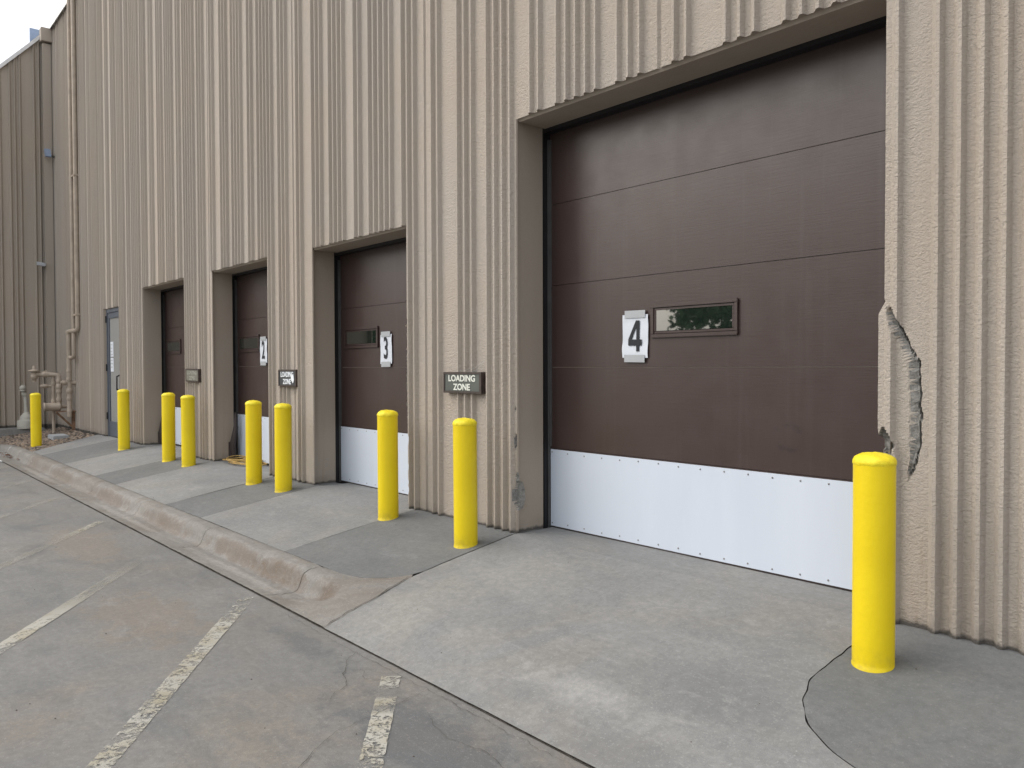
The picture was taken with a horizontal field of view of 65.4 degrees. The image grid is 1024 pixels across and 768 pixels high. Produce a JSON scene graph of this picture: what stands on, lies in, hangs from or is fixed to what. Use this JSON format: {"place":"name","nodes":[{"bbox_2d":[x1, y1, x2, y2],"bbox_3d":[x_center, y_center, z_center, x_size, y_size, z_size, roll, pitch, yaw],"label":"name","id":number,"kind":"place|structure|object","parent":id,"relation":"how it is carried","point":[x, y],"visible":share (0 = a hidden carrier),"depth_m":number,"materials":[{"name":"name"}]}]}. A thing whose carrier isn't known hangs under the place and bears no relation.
{"place":"outdoors","nodes":[
{"label":"outdoors","id":0,"kind":"place"},
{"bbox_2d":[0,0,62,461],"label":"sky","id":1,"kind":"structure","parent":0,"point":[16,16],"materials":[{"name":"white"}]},
{"bbox_2d":[33,435,117,454],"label":"apron pavement","id":2,"kind":"structure","parent":0,"point":[94,439],"depth_m":13.48,"materials":[{"name":"concrete"}]},
{"bbox_2d":[42,439,161,463],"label":"island pavement","id":3,"kind":"structure","parent":0,"point":[87,451],"depth_m":12.41,"materials":[{"name":"concrete"}]},
{"bbox_2d":[117,389,129,450],"bbox_3d":[-5.951,0.566,12.216,0.174,0.981,0.173,1,2,27],"label":"bollard","id":4,"kind":"object","parent":3,"relation":"on","point":[123,402],"visible":0.94,"depth_m":12.15,"materials":[{"name":"yellow paint"}]},
{"bbox_2d":[65,446,181,475],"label":"apron pavement","id":5,"kind":"structure","parent":0,"point":[99,465],"depth_m":11.19,"materials":[{"name":"concrete"}]},
{"bbox_2d":[95,457,226,483],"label":"island pavement","id":6,"kind":"structure","parent":0,"point":[131,473],"depth_m":10.14,"materials":[{"name":"concrete"}]},
{"bbox_2d":[161,392,175,461],"bbox_3d":[-4.608,0.598,10.693,0.174,0.970,0.174,-1,1,-40],"label":"bollard","id":7,"kind":"object","parent":6,"relation":"on","point":[168,430],"visible":0.95,"depth_m":10.62,"materials":[{"name":"yellow paint"}]},
{"bbox_2d":[180,395,195,466],"bbox_3d":[-4.115,0.614,10.131,0.174,0.954,0.174,-1,1,-23],"label":"bollard","id":8,"kind":"object","parent":6,"relation":"on","point":[188,446],"visible":0.94,"depth_m":10.06,"materials":[{"name":"yellow paint"}]},
{"bbox_2d":[115,461,274,503],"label":"apron pavement","id":9,"kind":"structure","parent":0,"point":[168,487],"depth_m":9.12,"materials":[{"name":"concrete"}]},
{"bbox_2d":[222,455,267,465],"bbox_3d":[-3.339,0.954,10.000,0.407,0.065,0.921,-1,2,-41],"label":"cord coil","id":10,"kind":"object","parent":9,"relation":"on","point":[235,460],"visible":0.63,"depth_m":9.93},
{"bbox_2d":[166,477,340,517],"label":"island pavement","id":11,"kind":"structure","parent":0,"point":[200,506],"depth_m":8.02,"materials":[{"name":"concrete"}]},
{"bbox_2d":[245,400,261,484],"bbox_3d":[-2.782,0.647,8.586,0.174,0.949,0.174,0,1,9],"label":"bollard","id":12,"kind":"object","parent":11,"relation":"on","point":[253,420],"visible":0.96,"depth_m":8.52,"materials":[{"name":"yellow paint"}]},
{"bbox_2d":[274,403,291,492],"bbox_3d":[-2.311,0.661,8.050,0.174,0.939,0.174,1,2,21],"label":"bollard","id":13,"kind":"object","parent":11,"relation":"on","point":[283,441],"visible":0.95,"depth_m":7.98,"materials":[{"name":"yellow metal"}]},
{"bbox_2d":[201,483,413,550],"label":"apron pavement","id":14,"kind":"structure","parent":0,"point":[288,521],"depth_m":7.01,"materials":[{"name":"concrete"}]},
{"bbox_2d":[285,510,542,577],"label":"island pavement","id":15,"kind":"structure","parent":0,"point":[410,542],"depth_m":5.80,"materials":[{"name":"concrete"}]},
{"bbox_2d":[377,410,398,520],"bbox_3d":[-1.023,0.684,6.572,0.174,0.947,0.173,0,1,-2],"label":"bollard","id":16,"kind":"object","parent":15,"relation":"on","point":[387,455],"visible":0.94,"depth_m":6.50,"materials":[{"name":"yellow paint"}]},
{"bbox_2d":[452,418,477,548],"bbox_3d":[-0.329,0.713,5.624,0.174,0.954,0.174,0,2,26],"label":"bollard","id":17,"kind":"object","parent":15,"relation":"on","point":[465,481],"visible":0.97,"depth_m":5.55,"materials":[{"name":"yellow metal"}]},
{"bbox_2d":[1,446,854,767],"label":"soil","id":18,"kind":"structure","parent":0,"point":[381,594],"depth_m":4.69,"materials":[{"name":"brown soil"}]},
{"bbox_2d":[0,461,588,767],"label":"parking lot","id":19,"kind":"structure","parent":18,"relation":"on","point":[156,612],"depth_m":3.90,"materials":[{"name":"grey asphalt"}]},
{"bbox_2d":[0,597,84,650],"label":"parking line","id":20,"kind":"object","parent":19,"relation":"on","point":[38,623],"visible":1,"depth_m":4.75,"materials":[{"name":"paint"}]},
{"bbox_2d":[69,521,104,534],"bbox_3d":[-3.871,1.405,5.638,0.091,0.022,4.418,0,1,-4],"label":"parking line","id":21,"kind":"object","parent":19,"relation":"on","point":[85,528],"visible":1,"depth_m":7.53,"materials":[{"name":"paint"}]},
{"bbox_2d":[87,597,252,767],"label":"parking line","id":22,"kind":"object","parent":19,"relation":"on","point":[211,642],"visible":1,"depth_m":3.79,"materials":[{"name":"paint"}]},
{"bbox_2d":[0,444,411,627],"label":"kerb","id":23,"kind":"structure","parent":19,"relation":"on","point":[323,596],"depth_m":6.37,"materials":[{"name":"concrete"}]},
{"bbox_2d":[28,475,590,767],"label":"pavement crack","id":24,"kind":"object","parent":19,"relation":"on","point":[382,666],"visible":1,"depth_m":3.76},
{"bbox_2d":[359,676,400,767],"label":"parking line","id":25,"kind":"object","parent":19,"relation":"on","point":[377,730],"visible":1,"depth_m":3.34,"materials":[{"name":"paint"}]},
{"bbox_2d":[0,0,1023,654],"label":"warehouse building","id":26,"kind":"structure","parent":19,"relation":"on","point":[794,228],"depth_m":5.68,"materials":[{"name":"paint"}]},
{"bbox_2d":[36,262,45,266],"bbox_3d":[-9.905,-2.510,16.740,0.170,0.090,0.250,-1,2,-41],"label":"security camera","id":27,"kind":"object","parent":26,"relation":"attached to","point":[41,264],"visible":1,"depth_m":16.64,"materials":[{"name":"silver metal"}]},
{"bbox_2d":[44,148,54,157],"bbox_3d":[-9.679,-4.827,16.686,0.198,0.154,0.100,-1,2,-41],"label":"wall light","id":28,"kind":"object","parent":26,"relation":"attached to","point":[47,152],"visible":1,"depth_m":16.63,"materials":[{"name":"grey metal"}]},
{"bbox_2d":[28,0,79,432],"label":"gas pipe set","id":29,"kind":"object","parent":26,"relation":"attached to","point":[53,406],"visible":0.99,"depth_m":15.38,"materials":[{"name":"paint"}]},
{"bbox_2d":[105,307,119,437],"bbox_3d":[-6.885,-0.190,13.786,0.112,2.232,0.872,-1,2,-41],"label":"entry door","id":30,"kind":"structure","parent":26,"relation":"in","point":[112,315],"depth_m":13.90,"materials":[{"name":"grey paint"}]},
{"bbox_2d":[110,342,113,371],"bbox_3d":[-6.984,-0.476,13.916,0.006,0.520,0.180,-1,2,-41],"label":"notice","id":31,"kind":"object","parent":30,"relation":"attached to","point":[112,355],"visible":1,"depth_m":13.90,"materials":[{"name":"white paper"}]},
{"bbox_2d":[161,285,213,445],"bbox_3d":[-4.886,-0.329,11.972,0.115,2.623,2.550,-1,2,-41],"label":"loading door","id":32,"kind":"structure","parent":26,"relation":"in","point":[172,299],"depth_m":12.41,"materials":[{"name":"brown metal"}]},
{"bbox_2d":[185,369,201,381],"bbox_3d":[-4.272,-0.117,10.709,0.061,0.175,0.504,-1,2,-41],"label":"loading zone sign","id":33,"kind":"object","parent":26,"relation":"attached to","point":[193,375],"visible":1,"depth_m":10.65,"materials":[{"name":"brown metal"}]},
{"bbox_2d":[232,249,313,465],"bbox_3d":[-3.019,-0.282,9.813,0.115,2.613,2.360,-1,2,-41],"label":"loading door","id":34,"kind":"structure","parent":26,"relation":"in","point":[249,288],"depth_m":10.23,"materials":[{"name":"brown metal"}]},
{"bbox_2d":[260,336,266,364],"bbox_3d":[-3.085,-0.409,9.886,0.009,0.358,0.211,-1,2,-41],"label":"number sheet","id":35,"kind":"object","parent":34,"relation":"attached to","point":[263,350],"visible":1,"depth_m":9.88,"materials":[{"name":"white paper"}]},
{"bbox_2d":[278,370,297,386],"bbox_3d":[-2.378,-0.065,8.520,0.061,0.180,0.434,-1,2,-41],"label":"loading zone sign","id":36,"kind":"object","parent":26,"relation":"attached to","point":[289,378],"visible":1,"depth_m":8.48,"materials":[{"name":"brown metal"}]},
{"bbox_2d":[334,237,408,495],"bbox_3d":[-1.207,-0.224,7.718,0.115,2.600,2.340,-1,2,-41],"label":"loading door","id":37,"kind":"structure","parent":26,"relation":"in","point":[370,281],"depth_m":8.01,"materials":[{"name":"brown metal"}]},
{"bbox_2d":[380,331,391,366],"bbox_3d":[-1.224,-0.338,7.735,0.009,0.343,0.210,-1,1,-41],"label":"number sheet","id":38,"kind":"object","parent":37,"relation":"attached to","point":[386,348],"visible":1,"depth_m":7.72,"materials":[{"name":"white paper"}]},
{"bbox_2d":[443,361,485,393],"bbox_3d":[-0.365,-0.066,6.191,0.061,0.275,0.495,-1,2,-41],"label":"loading zone sign","id":39,"kind":"object","parent":26,"relation":"attached to","point":[466,382],"visible":0.99,"depth_m":6.15,"materials":[{"name":"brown metal"}]},
{"bbox_2d":[622,310,647,361],"bbox_3d":[0.827,-0.320,5.364,0.010,0.348,0.227,-1,3,-41],"label":"number sheet","id":40,"kind":"object","parent":26,"relation":"attached to","point":[635,337],"visible":1,"depth_m":5.36,"materials":[{"name":"white paper"}]},
{"bbox_2d":[542,16,885,591],"bbox_3d":[1.173,-0.453,4.959,0.115,3.165,3.180,-1,2,-41],"label":"loading door","id":41,"kind":"structure","parent":26,"relation":"in","point":[741,207],"depth_m":4.83,"materials":[{"name":"brown metal"}]},
{"bbox_2d":[325,527,853,767],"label":"apron pavement","id":42,"kind":"structure","parent":0,"point":[596,651],"depth_m":3.86,"materials":[{"name":"concrete"}]},
{"bbox_2d":[803,624,1023,767],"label":"island pavement","id":43,"kind":"structure","parent":0,"point":[949,702],"depth_m":3.04,"materials":[{"name":"concrete"}]},
{"bbox_2d":[851,452,896,672],"bbox_3d":[1.537,0.765,3.387,0.174,0.954,0.174,0,1,25],"label":"bollard","id":44,"kind":"object","parent":43,"relation":"on","point":[873,562],"visible":0.97,"depth_m":3.32,"materials":[{"name":"yellow paint"}]},
{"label":"gravel bed","id":45,"kind":"structure","parent":0,"visible":0},
{"bbox_2d":[0,427,44,436],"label":"footing strip","id":46,"kind":"object","parent":45,"relation":"on","point":[7,431],"visible":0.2,"depth_m":16.11,"materials":[{"name":"concrete"}]},
{"bbox_2d":[17,385,29,428],"bbox_3d":[-9.952,0.465,16.327,0.340,0.890,0.340,-1,2,-41],"label":"ash receptacle","id":47,"kind":"object","parent":46,"relation":"on","point":[23,422],"visible":0.91,"depth_m":16.24,"materials":[{"name":"beige plastic"}]},
{"bbox_2d":[30,393,41,446],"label":"bollard","id":48,"kind":"object","parent":45,"relation":"on","point":[35,420],"visible":0.84,"depth_m":13.82,"materials":[{"name":"yellow metal"}]},
{"bbox_2d":[0,427,93,451],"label":"gravel","id":49,"kind":"structure","parent":45,"relation":"on","point":[23,440],"depth_m":14.88,"materials":[{"name":"brown gravel"}]},
{"bbox_2d":[48,434,69,439],"bbox_3d":[-8.427,1.011,14.813,0.270,0.135,0.500,-1,2,-41],"label":"concrete block","id":50,"kind":"object","parent":49,"relation":"on","point":[55,436],"depth_m":14.65,"materials":[{"name":"grey concrete"}]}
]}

